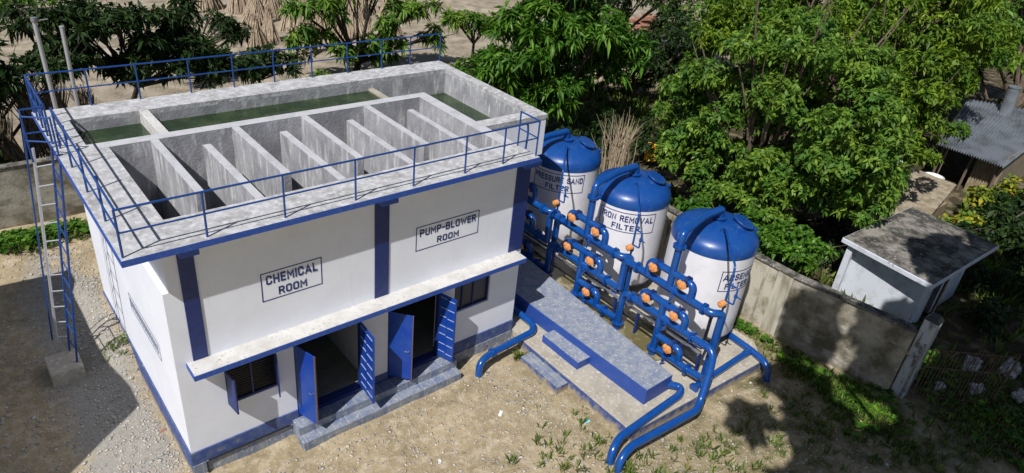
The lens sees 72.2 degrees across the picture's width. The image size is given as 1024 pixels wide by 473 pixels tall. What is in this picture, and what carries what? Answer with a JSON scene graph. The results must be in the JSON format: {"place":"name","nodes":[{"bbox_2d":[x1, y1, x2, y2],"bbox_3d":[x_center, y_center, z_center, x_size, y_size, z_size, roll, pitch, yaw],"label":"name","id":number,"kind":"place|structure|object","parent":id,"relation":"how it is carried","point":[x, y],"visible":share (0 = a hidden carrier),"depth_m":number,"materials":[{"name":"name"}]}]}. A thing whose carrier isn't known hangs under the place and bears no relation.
{"place":"outdoors","nodes":[
{"label":"outdoors","id":0,"kind":"place"},
{"bbox_2d":[101,48,123,57],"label":"concrete slab","id":1,"kind":"structure","parent":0,"point":[106,50],"depth_m":43.01,"materials":[{"name":"white concrete"}]},
{"bbox_2d":[0,0,1023,472],"bbox_3d":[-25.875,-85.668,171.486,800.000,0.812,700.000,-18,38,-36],"label":"ground","id":2,"kind":"structure","parent":0,"point":[956,326],"depth_m":20.43,"materials":[{"name":"beige soil"}]},
{"bbox_2d":[0,101,28,161],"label":"reed stack","id":3,"kind":"object","parent":2,"relation":"on","point":[11,149],"visible":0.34,"depth_m":25.97,"materials":[{"name":"brown plant"}]},
{"bbox_2d":[4,75,54,159],"bbox_3d":[-18.155,-3.832,27.248,2.256,4.869,3.064,-18,38,-36],"label":"reed stack","id":4,"kind":"object","parent":2,"relation":"on","point":[42,150],"visible":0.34,"depth_m":26.95,"materials":[{"name":"brown plant"}]},
{"bbox_2d":[0,0,62,14],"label":"shrub","id":5,"kind":"object","parent":2,"relation":"on","point":[30,4],"visible":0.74,"depth_m":48.62,"materials":[{"name":"green plant"}]},
{"bbox_2d":[0,156,84,229],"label":"boundary wall","id":6,"kind":"structure","parent":2,"relation":"on","point":[16,207],"depth_m":24.80,"materials":[{"name":"concrete"}]},
{"bbox_2d":[0,36,87,163],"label":"mango tree","id":7,"kind":"object","parent":2,"relation":"on","point":[11,73],"visible":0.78,"depth_m":26.97,"materials":[{"name":"green plant"}]},
{"bbox_2d":[30,17,57,108],"bbox_3d":[-16.545,-4.292,25.838,0.509,7.441,0.193,-18,38,-36],"label":"metal pole","id":8,"kind":"object","parent":2,"relation":"on","point":[34,20],"visible":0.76,"depth_m":24.54,"materials":[{"name":"silver metal"}]},
{"bbox_2d":[34,74,71,155],"bbox_3d":[-17.867,-4.322,28.254,2.122,4.709,2.824,8,30,2],"label":"reed stack","id":9,"kind":"object","parent":2,"relation":"on","point":[61,100],"visible":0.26,"depth_m":27.36,"materials":[{"name":"plant"}]},
{"bbox_2d":[44,348,85,387],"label":"footing block","id":10,"kind":"structure","parent":2,"relation":"on","point":[64,367],"depth_m":19.50,"materials":[{"name":"concrete"}]},
{"bbox_2d":[18,106,77,361],"bbox_3d":[-11.610,0.232,18.122,2.371,7.250,0.834,21,33,24],"label":"access ladder","id":11,"kind":"object","parent":10,"relation":"on","point":[32,153],"visible":1,"depth_m":17.64,"materials":[{"name":"blue metal"}]},
{"bbox_2d":[59,26,79,105],"bbox_3d":[-16.121,-4.286,26.264,0.240,7.091,0.164,-18,38,-36],"label":"metal pole","id":12,"kind":"object","parent":2,"relation":"on","point":[68,59],"visible":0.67,"depth_m":25.13,"materials":[{"name":"silver metal"}]},
{"bbox_2d":[65,84,99,105],"bbox_3d":[-17.229,-4.490,29.388,1.651,4.042,2.625,26,35,30],"label":"reed stack","id":13,"kind":"object","parent":2,"relation":"on","point":[83,98],"visible":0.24,"depth_m":28.39,"materials":[{"name":"plant"}]},
{"bbox_2d":[0,0,267,98],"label":"mango tree","id":14,"kind":"object","parent":2,"relation":"on","point":[78,23],"visible":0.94,"depth_m":30.24,"materials":[{"name":"green plant"}]},
{"bbox_2d":[189,0,224,12],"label":"stick sheaf","id":15,"kind":"object","parent":2,"relation":"on","point":[211,3],"visible":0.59,"depth_m":54.65,"materials":[{"name":"plant"}]},
{"bbox_2d":[171,0,253,81],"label":"mango tree","id":16,"kind":"object","parent":2,"relation":"on","point":[224,25],"visible":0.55,"depth_m":40.31,"materials":[{"name":"green plant"}]},
{"bbox_2d":[225,0,247,14],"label":"stick sheaf","id":17,"kind":"object","parent":2,"relation":"on","point":[237,6],"visible":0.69,"depth_m":54.80,"materials":[{"name":"wood"}]},
{"bbox_2d":[240,0,264,26],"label":"stick sheaf","id":18,"kind":"object","parent":2,"relation":"on","point":[255,7],"visible":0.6,"depth_m":52.05,"materials":[{"name":"plant"}]},
{"bbox_2d":[195,42,316,83],"bbox_3d":[-14.299,-9.346,39.148,2.845,3.555,7.536,30,37,35],"label":"mango tree","id":19,"kind":"object","parent":2,"relation":"on","point":[291,69],"visible":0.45,"depth_m":39.75,"materials":[{"name":"green plant"}]},
{"bbox_2d":[245,11,269,50],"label":"stick sheaf","id":20,"kind":"object","parent":2,"relation":"on","point":[258,36],"visible":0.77,"depth_m":46.92,"materials":[{"name":"plant"}]},
{"bbox_2d":[261,4,280,43],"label":"stick sheaf","id":21,"kind":"object","parent":2,"relation":"on","point":[268,29],"visible":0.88,"depth_m":48.79,"materials":[{"name":"plant"}]},
{"bbox_2d":[260,0,281,18],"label":"stick sheaf","id":22,"kind":"object","parent":2,"relation":"on","point":[274,6],"visible":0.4,"depth_m":54.56,"materials":[{"name":"wood"}]},
{"bbox_2d":[277,0,294,31],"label":"stick sheaf","id":23,"kind":"object","parent":2,"relation":"on","point":[286,23],"visible":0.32,"depth_m":51.89,"materials":[{"name":"plant"}]},
{"bbox_2d":[24,33,547,472],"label":"treatment building","id":24,"kind":"structure","parent":2,"relation":"on","point":[262,278],"depth_m":18.13,"materials":[{"name":"white paint"}]},
{"bbox_2d":[224,353,280,414],"bbox_3d":[-6.197,3.513,16.927,1.260,1.070,0.602,-18,38,-36],"label":"window","id":25,"kind":"structure","parent":24,"relation":"in","point":[245,380],"depth_m":17.07,"materials":[{"name":"blue paint"}]},
{"bbox_2d":[77,91,489,144],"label":"water","id":26,"kind":"structure","parent":24,"relation":"in","point":[112,134],"depth_m":21.11,"materials":[{"name":"green liquid"}]},
{"bbox_2d":[294,346,318,424],"bbox_3d":[-5.222,3.801,17.776,0.702,2.266,0.095,23,34,26],"label":"door","id":27,"kind":"structure","parent":24,"relation":"in","point":[305,363],"depth_m":17.73,"materials":[{"name":"blue paint"}]},
{"bbox_2d":[360,322,374,403],"bbox_3d":[-3.868,3.392,18.751,0.051,2.260,0.802,-15,36,-33],"label":"door","id":28,"kind":"structure","parent":24,"relation":"in","point":[367,341],"depth_m":18.68,"materials":[{"name":"blue paint"}]},
{"bbox_2d":[388,311,413,379],"bbox_3d":[-3.094,3.070,19.481,0.687,2.246,0.095,10,30,6],"label":"door","id":29,"kind":"structure","parent":24,"relation":"in","point":[401,326],"depth_m":19.45,"materials":[{"name":"blue paint"}]},
{"bbox_2d":[437,293,456,361],"bbox_3d":[-1.898,2.671,20.409,0.575,2.240,0.051,22,33,25],"label":"door","id":30,"kind":"structure","parent":24,"relation":"in","point":[448,305],"depth_m":20.37,"materials":[{"name":"blue paint"}]},
{"bbox_2d":[454,274,492,313],"bbox_3d":[-1.219,1.677,20.947,1.405,1.030,0.165,-18,38,-36],"label":"window","id":31,"kind":"structure","parent":24,"relation":"in","point":[466,295],"depth_m":21.05,"materials":[{"name":"black glass"}]},
{"bbox_2d":[288,0,322,42],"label":"stick sheaf","id":32,"kind":"object","parent":2,"relation":"on","point":[300,21],"visible":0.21,"depth_m":49.07,"materials":[{"name":"wicker"}]},
{"bbox_2d":[300,20,318,56],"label":"stick sheaf","id":33,"kind":"object","parent":2,"relation":"on","point":[309,21],"visible":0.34,"depth_m":47.17,"materials":[{"name":"plant"}]},
{"bbox_2d":[310,68,331,76],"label":"shrub","id":34,"kind":"object","parent":2,"relation":"on","point":[318,72],"visible":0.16,"depth_m":40.70,"materials":[{"name":"green plant"}]},
{"bbox_2d":[311,2,331,30],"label":"stick sheaf","id":35,"kind":"object","parent":2,"relation":"on","point":[318,19],"visible":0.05,"depth_m":52.43,"materials":[{"name":"plant"}]},
{"bbox_2d":[327,11,344,42],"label":"stick sheaf","id":36,"kind":"object","parent":2,"relation":"on","point":[338,30],"visible":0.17,"depth_m":49.92,"materials":[{"name":"plant"}]},
{"bbox_2d":[345,1,363,19],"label":"stick sheaf","id":37,"kind":"object","parent":2,"relation":"on","point":[359,7],"visible":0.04,"depth_m":56.66,"materials":[{"name":"plant"}]},
{"bbox_2d":[346,0,364,37],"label":"stick sheaf","id":38,"kind":"object","parent":2,"relation":"on","point":[351,29],"visible":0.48,"depth_m":51.91,"materials":[{"name":"plant"}]},
{"bbox_2d":[275,0,457,71],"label":"branching tree","id":39,"kind":"object","parent":2,"relation":"on","point":[406,10],"visible":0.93,"depth_m":43.17,"materials":[{"name":"green plant"}]},
{"bbox_2d":[359,0,379,15],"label":"stick sheaf","id":40,"kind":"object","parent":2,"relation":"on","point":[363,5],"visible":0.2,"depth_m":58.78,"materials":[{"name":"wood"}]},
{"bbox_2d":[366,16,372,46],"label":"stick sheaf","id":41,"kind":"object","parent":2,"relation":"on","point":[369,27],"visible":0.3,"depth_m":49.99,"materials":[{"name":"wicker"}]},
{"bbox_2d":[293,357,460,451],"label":"entrance steps","id":42,"kind":"structure","parent":2,"relation":"on","point":[338,417],"depth_m":19.51,"materials":[{"name":"grey concrete"}]},
{"bbox_2d":[376,0,386,20],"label":"stick sheaf","id":43,"kind":"object","parent":2,"relation":"on","point":[381,7],"visible":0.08,"depth_m":55.22,"materials":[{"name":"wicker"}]},
{"bbox_2d":[381,5,404,37],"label":"stick sheaf","id":44,"kind":"object","parent":2,"relation":"on","point":[400,32],"visible":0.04,"depth_m":53.17,"materials":[{"name":"plant"}]},
{"bbox_2d":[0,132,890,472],"bbox_3d":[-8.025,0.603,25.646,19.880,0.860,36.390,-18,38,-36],"label":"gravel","id":45,"kind":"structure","parent":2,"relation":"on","point":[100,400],"depth_m":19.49,"materials":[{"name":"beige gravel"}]},
{"bbox_2d":[436,5,497,70],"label":"slender tree","id":46,"kind":"object","parent":2,"relation":"on","point":[460,18],"visible":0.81,"depth_m":44.26,"materials":[{"name":"green plant"}]},
{"bbox_2d":[468,329,512,360],"bbox_3d":[-0.527,3.419,22.262,2.070,0.530,0.445,-18,38,-36],"label":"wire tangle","id":47,"kind":"object","parent":2,"relation":"on","point":[495,345],"visible":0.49,"depth_m":22.34,"materials":[{"name":"metal"}]},
{"bbox_2d":[475,305,535,377],"bbox_3d":[-0.061,3.457,22.490,1.314,1.009,3.336,13,31,12],"label":"ground pipe","id":48,"kind":"object","parent":2,"relation":"on","point":[504,346],"visible":0.97,"depth_m":22.07,"materials":[{"name":"blue paint"}]},
{"bbox_2d":[0,65,1023,472],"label":"ground cover","id":49,"kind":"object","parent":2,"relation":"on","point":[52,227],"visible":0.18,"depth_m":22.75,"materials":[{"name":"green plant"}]},
{"bbox_2d":[0,216,1023,472],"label":"weeds","id":50,"kind":"object","parent":2,"relation":"on","point":[976,422],"visible":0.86,"depth_m":21.20,"materials":[{"name":"green plant"}]},
{"bbox_2d":[520,352,567,394],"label":"step block","id":51,"kind":"structure","parent":2,"relation":"on","point":[544,374],"depth_m":21.47,"materials":[{"name":"blue paint"}]},
{"bbox_2d":[454,0,660,133],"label":"broadleaf tree","id":52,"kind":"object","parent":2,"relation":"on","point":[581,33],"visible":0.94,"depth_m":34.70,"materials":[{"name":"green plant"}]},
{"bbox_2d":[556,125,589,137],"bbox_3d":[2.761,-4.890,36.317,2.784,2.009,2.038,1,30,-10],"label":"shrub","id":53,"kind":"object","parent":2,"relation":"on","point":[578,133],"visible":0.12,"depth_m":36.25,"materials":[{"name":"green plant"}]},
{"bbox_2d":[584,108,624,156],"bbox_3d":[4.768,-5.605,38.044,2.230,2.363,3.440,17,31,17],"label":"shrub","id":54,"kind":"object","parent":2,"relation":"on","point":[596,132],"visible":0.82,"depth_m":37.74,"materials":[{"name":"green plant"}]},
{"bbox_2d":[592,110,642,172],"bbox_3d":[5.289,-4.409,34.309,3.481,3.301,2.189,-18,38,-36],"label":"reed bundle","id":55,"kind":"object","parent":2,"relation":"on","point":[615,149],"visible":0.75,"depth_m":34.26,"materials":[{"name":"plant"}]},
{"bbox_2d":[511,234,759,429],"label":"filter platform","id":56,"kind":"structure","parent":2,"relation":"on","point":[619,404],"depth_m":21.87,"materials":[{"name":"concrete"}]},
{"bbox_2d":[520,128,570,271],"bbox_3d":[0.449,-1.430,26.084,2.971,4.638,3.414,6,30,0],"label":"pipe manifold","id":57,"kind":"object","parent":56,"relation":"on","point":[543,208],"visible":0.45,"depth_m":25.46,"materials":[{"name":"blue paint"}]},
{"bbox_2d":[523,135,601,243],"bbox_3d":[1.921,-1.930,27.480,2.752,4.399,2.752,-18,38,-36],"label":"filter tank","id":58,"kind":"object","parent":56,"relation":"on","point":[582,164],"visible":0.68,"depth_m":26.17,"materials":[{"name":"blue paint"}]},
{"bbox_2d":[542,330,589,368],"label":"step block","id":59,"kind":"structure","parent":56,"relation":"on","point":[570,353],"depth_m":21.93,"materials":[{"name":"blue paint"}]},
{"bbox_2d":[514,259,672,404],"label":"raised walkway","id":60,"kind":"structure","parent":56,"relation":"on","point":[545,301],"depth_m":22.28,"materials":[{"name":"blue paint"}]},
{"bbox_2d":[544,163,644,319],"bbox_3d":[2.651,0.102,23.867,2.971,4.638,3.414,6,30,0],"label":"pipe manifold","id":61,"kind":"object","parent":56,"relation":"on","point":[593,227],"visible":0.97,"depth_m":23.53,"materials":[{"name":"blue paint"}]},
{"bbox_2d":[523,249,672,360],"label":"puddle","id":62,"kind":"object","parent":56,"relation":"on","point":[641,337],"visible":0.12,"depth_m":23.87,"materials":[{"name":"liquid"}]},
{"bbox_2d":[523,202,712,370],"bbox_3d":[2.346,0.783,24.997,0.540,2.282,11.450,-18,38,-36],"label":"support frame","id":63,"kind":"object","parent":56,"relation":"on","point":[682,342],"visible":0.39,"depth_m":23.24,"materials":[{"name":"metal"}]},
{"bbox_2d":[583,167,670,293],"bbox_3d":[4.073,-0.434,25.314,2.752,4.399,2.752,-18,38,-36],"label":"filter tank","id":64,"kind":"object","parent":56,"relation":"on","point":[616,211],"visible":0.74,"depth_m":24.01,"materials":[{"name":"white paint"}]},
{"bbox_2d":[611,206,740,381],"bbox_3d":[4.910,1.673,21.593,2.971,4.638,3.414,6,30,0],"label":"pipe manifold","id":65,"kind":"object","parent":56,"relation":"on","point":[647,295],"visible":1,"depth_m":21.28,"materials":[{"name":"blue paint"}]},
{"bbox_2d":[615,335,715,472],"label":"ground pipe","id":66,"kind":"object","parent":65,"relation":"attached to","point":[634,444],"visible":1,"depth_m":19.91,"materials":[{"name":"blue paint"}]},
{"bbox_2d":[653,208,758,347],"bbox_3d":[6.332,1.137,23.040,2.752,4.399,2.752,-18,38,-36],"label":"filter tank","id":67,"kind":"object","parent":56,"relation":"on","point":[706,263],"visible":0.73,"depth_m":21.77,"materials":[{"name":"blue paint"}]},
{"bbox_2d":[563,24,712,99],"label":"bushy tree","id":68,"kind":"object","parent":2,"relation":"on","point":[665,60],"visible":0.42,"depth_m":43.94,"materials":[{"name":"green plant"}]},
{"bbox_2d":[520,341,760,441],"bbox_3d":[4.157,4.764,21.174,7.878,0.340,3.683,5,30,-2],"label":"platform edging","id":69,"kind":"object","parent":2,"relation":"on","point":[600,411],"visible":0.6,"depth_m":20.78,"materials":[{"name":"blue paint"}]},
{"bbox_2d":[590,0,691,70],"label":"bushy tree","id":70,"kind":"object","parent":2,"relation":"on","point":[654,30],"visible":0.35,"depth_m":48.37,"materials":[{"name":"green plant"}]},
{"bbox_2d":[606,381,684,465],"bbox_3d":[3.855,5.352,20.011,0.851,0.958,3.686,23,34,27],"label":"ground pipe","id":71,"kind":"object","parent":2,"relation":"on","point":[630,429],"visible":0.98,"depth_m":19.66,"materials":[{"name":"blue metal"}]},
{"bbox_2d":[629,13,674,36],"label":"tile heap","id":72,"kind":"object","parent":2,"relation":"on","point":[643,22],"visible":0.2,"depth_m":62.29,"materials":[{"name":"ceramic"}]},
{"bbox_2d":[629,116,676,162],"bbox_3d":[7.472,-4.947,36.918,3.406,2.396,2.945,-5,32,-18],"label":"shrub","id":73,"kind":"object","parent":2,"relation":"on","point":[648,131],"visible":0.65,"depth_m":36.52,"materials":[{"name":"green plant"}]},
{"bbox_2d":[644,142,656,161],"bbox_3d":[7.249,-4.349,36.231,0.745,1.028,0.192,10,30,6],"label":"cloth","id":74,"kind":"object","parent":73,"relation":"hanging from","point":[647,153],"visible":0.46,"depth_m":36.28,"materials":[{"name":"orange fabric"}]},
{"bbox_2d":[674,101,719,132],"bbox_3d":[10.479,-6.639,40.217,3.013,2.558,4.636,26,35,31],"label":"shrub","id":75,"kind":"object","parent":2,"relation":"on","point":[680,116],"visible":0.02,"depth_m":39.27,"materials":[{"name":"green plant"}]},
{"bbox_2d":[717,156,741,177],"bbox_3d":[11.663,-3.453,35.096,3.513,2.496,3.222,6,30,-2],"label":"shrub","id":76,"kind":"object","parent":2,"relation":"on","point":[720,168],"visible":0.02,"depth_m":34.74,"materials":[{"name":"green plant"}]},
{"bbox_2d":[689,332,770,392],"bbox_3d":[6.617,4.330,22.391,3.361,0.918,2.316,-18,38,-36],"label":"ground pipe","id":77,"kind":"object","parent":2,"relation":"on","point":[748,350],"visible":0.95,"depth_m":22.49,"materials":[{"name":"blue metal"}]},
{"bbox_2d":[674,187,844,275],"bbox_3d":[9.090,0.171,27.463,2.700,3.401,6.862,-18,38,-36],"label":"bushy tree","id":78,"kind":"object","parent":2,"relation":"on","point":[802,243],"visible":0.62,"depth_m":26.02,"materials":[{"name":"green plant"}]},
{"bbox_2d":[649,0,918,229],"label":"bushy tree","id":79,"kind":"object","parent":2,"relation":"on","point":[772,178],"visible":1,"depth_m":27.23,"materials":[{"name":"green plant"}]},
{"bbox_2d":[657,205,917,392],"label":"boundary wall","id":80,"kind":"structure","parent":2,"relation":"on","point":[850,335],"depth_m":23.30,"materials":[{"name":"concrete"}]},
{"bbox_2d":[658,0,933,64],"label":"bushy tree","id":81,"kind":"object","parent":2,"relation":"on","point":[693,9],"visible":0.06,"depth_m":53.44,"materials":[{"name":"green plant"}]},
{"bbox_2d":[791,204,855,269],"bbox_3d":[13.582,-0.083,29.602,3.454,2.499,2.942,1,30,-10],"label":"shrub","id":82,"kind":"object","parent":2,"relation":"on","point":[823,234],"visible":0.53,"depth_m":29.51,"materials":[{"name":"green plant"}]},
{"bbox_2d":[678,0,1023,98],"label":"bushy tree","id":83,"kind":"object","parent":2,"relation":"on","point":[714,34],"visible":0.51,"depth_m":36.37,"materials":[{"name":"green plant"}]},
{"bbox_2d":[830,391,897,451],"bbox_3d":[10.589,5.571,21.252,0.129,0.067,2.818,-7,33,-22],"label":"fallen branch","id":84,"kind":"object","parent":2,"relation":"on","point":[873,432],"visible":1,"depth_m":20.66,"materials":[{"name":"wood"}]},
{"bbox_2d":[777,0,971,215],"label":"bushy tree","id":85,"kind":"object","parent":2,"relation":"on","point":[936,95],"visible":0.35,"depth_m":30.66,"materials":[{"name":"green plant"}]},
{"bbox_2d":[871,168,956,218],"bbox_3d":[19.598,-1.874,34.766,2.912,1.480,5.177,30,37,35],"label":"hut","id":86,"kind":"object","parent":2,"relation":"on","point":[927,193],"visible":0.46,"depth_m":34.53,"materials":[{"name":"concrete"}]},
{"bbox_2d":[831,207,998,323],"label":"outbuilding","id":87,"kind":"structure","parent":2,"relation":"on","point":[903,264],"depth_m":26.38,"materials":[{"name":"concrete"}]},
{"bbox_2d":[930,279,949,312],"bbox_3d":[15.885,2.288,26.105,0.044,2.000,0.882,23,34,27],"label":"door","id":88,"kind":"structure","parent":87,"relation":"in","point":[946,282],"depth_m":25.86,"materials":[{"name":"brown wood"}]},
{"bbox_2d":[891,312,944,398],"bbox_3d":[12.579,3.762,21.876,0.540,3.220,0.440,-18,38,-36],"label":"gate post","id":89,"kind":"object","parent":2,"relation":"on","point":[932,323],"visible":0.93,"depth_m":21.65,"materials":[{"name":"grey concrete"}]},
{"bbox_2d":[815,0,1023,97],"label":"bushy tree","id":90,"kind":"object","parent":2,"relation":"on","point":[997,14],"visible":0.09,"depth_m":41.19,"materials":[{"name":"green plant"}]},
{"bbox_2d":[934,381,945,391],"bbox_3d":[13.947,4.916,22.927,0.511,0.416,0.348,-18,38,-36],"label":"sack","id":91,"kind":"object","parent":2,"relation":"on","point":[940,386],"visible":0.66,"depth_m":22.85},
{"bbox_2d":[915,63,1014,104],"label":"bushy tree","id":92,"kind":"object","parent":2,"relation":"on","point":[980,74],"visible":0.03,"depth_m":49.38,"materials":[{"name":"green plant"}]},
{"bbox_2d":[910,347,1020,401],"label":"gate","id":93,"kind":"structure","parent":2,"relation":"on","point":[970,370],"depth_m":21.91,"materials":[{"name":"brown metal"}]},
{"bbox_2d":[909,0,1023,108],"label":"bushy tree","id":94,"kind":"object","parent":2,"relation":"on","point":[1019,74],"visible":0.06,"depth_m":46.15,"materials":[{"name":"green plant"}]},
{"bbox_2d":[962,355,982,372],"bbox_3d":[15.691,4.384,23.997,0.930,0.701,0.568,-18,38,-36],"label":"rock","id":95,"kind":"object","parent":2,"relation":"on","point":[975,363],"visible":0.6,"depth_m":23.85,"materials":[{"name":"grey stone"}]},
{"bbox_2d":[969,383,984,395],"bbox_3d":[15.135,5.003,22.935,0.612,0.521,0.446,-18,38,-36],"label":"sack","id":96,"kind":"object","parent":2,"relation":"on","point":[975,387],"visible":0.63,"depth_m":22.84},
{"bbox_2d":[932,98,1023,193],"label":"tin roofed shack","id":97,"kind":"structure","parent":2,"relation":"on","point":[994,143],"depth_m":38.13,"materials":[{"name":"grey metal"}]},
{"bbox_2d":[999,85,1021,115],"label":"vent drum","id":98,"kind":"object","parent":97,"relation":"on","point":[1009,102],"visible":1,"depth_m":40.68,"materials":[{"name":"metal"}]},
{"bbox_2d":[959,259,997,294],"bbox_3d":[18.788,1.475,28.946,1.793,1.828,2.523,6,30,-1],"label":"creeper","id":99,"kind":"object","parent":2,"relation":"on","point":[981,282],"visible":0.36,"depth_m":28.59,"materials":[{"name":"green plant"}]},
{"bbox_2d":[938,173,1023,227],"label":"vine hedge","id":100,"kind":"object","parent":2,"relation":"on","point":[986,195],"visible":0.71,"depth_m":33.25,"materials":[{"name":"yellow plant"}]},
{"bbox_2d":[952,188,1023,264],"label":"vine hedge","id":101,"kind":"object","parent":2,"relation":"on","point":[1005,224],"visible":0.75,"depth_m":31.96,"materials":[{"name":"green plant"}]},
{"bbox_2d":[996,358,1021,379],"bbox_3d":[17.013,4.525,23.953,1.067,0.829,0.645,-18,38,-36],"label":"rock","id":102,"kind":"object","parent":2,"relation":"on","point":[1016,373],"visible":0.63,"depth_m":23.71,"materials":[{"name":"grey stone"}]},
{"bbox_2d":[1011,388,1023,403],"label":"sack","id":103,"kind":"object","parent":2,"relation":"on","point":[1018,395],"visible":1,"depth_m":22.76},
{"bbox_2d":[309,62,1023,420],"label":"grass","id":104,"kind":"structure","parent":0,"point":[637,108],"depth_m":31.26,"materials":[{"name":"green plant"}]},
{"bbox_2d":[925,172,944,179],"bbox_3d":[21.877,-2.667,36.718,1.000,1.090,1.000,-18,38,-36],"label":"basin","id":105,"kind":"object","parent":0,"point":[937,175],"visible":0.18,"depth_m":36.76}
]}

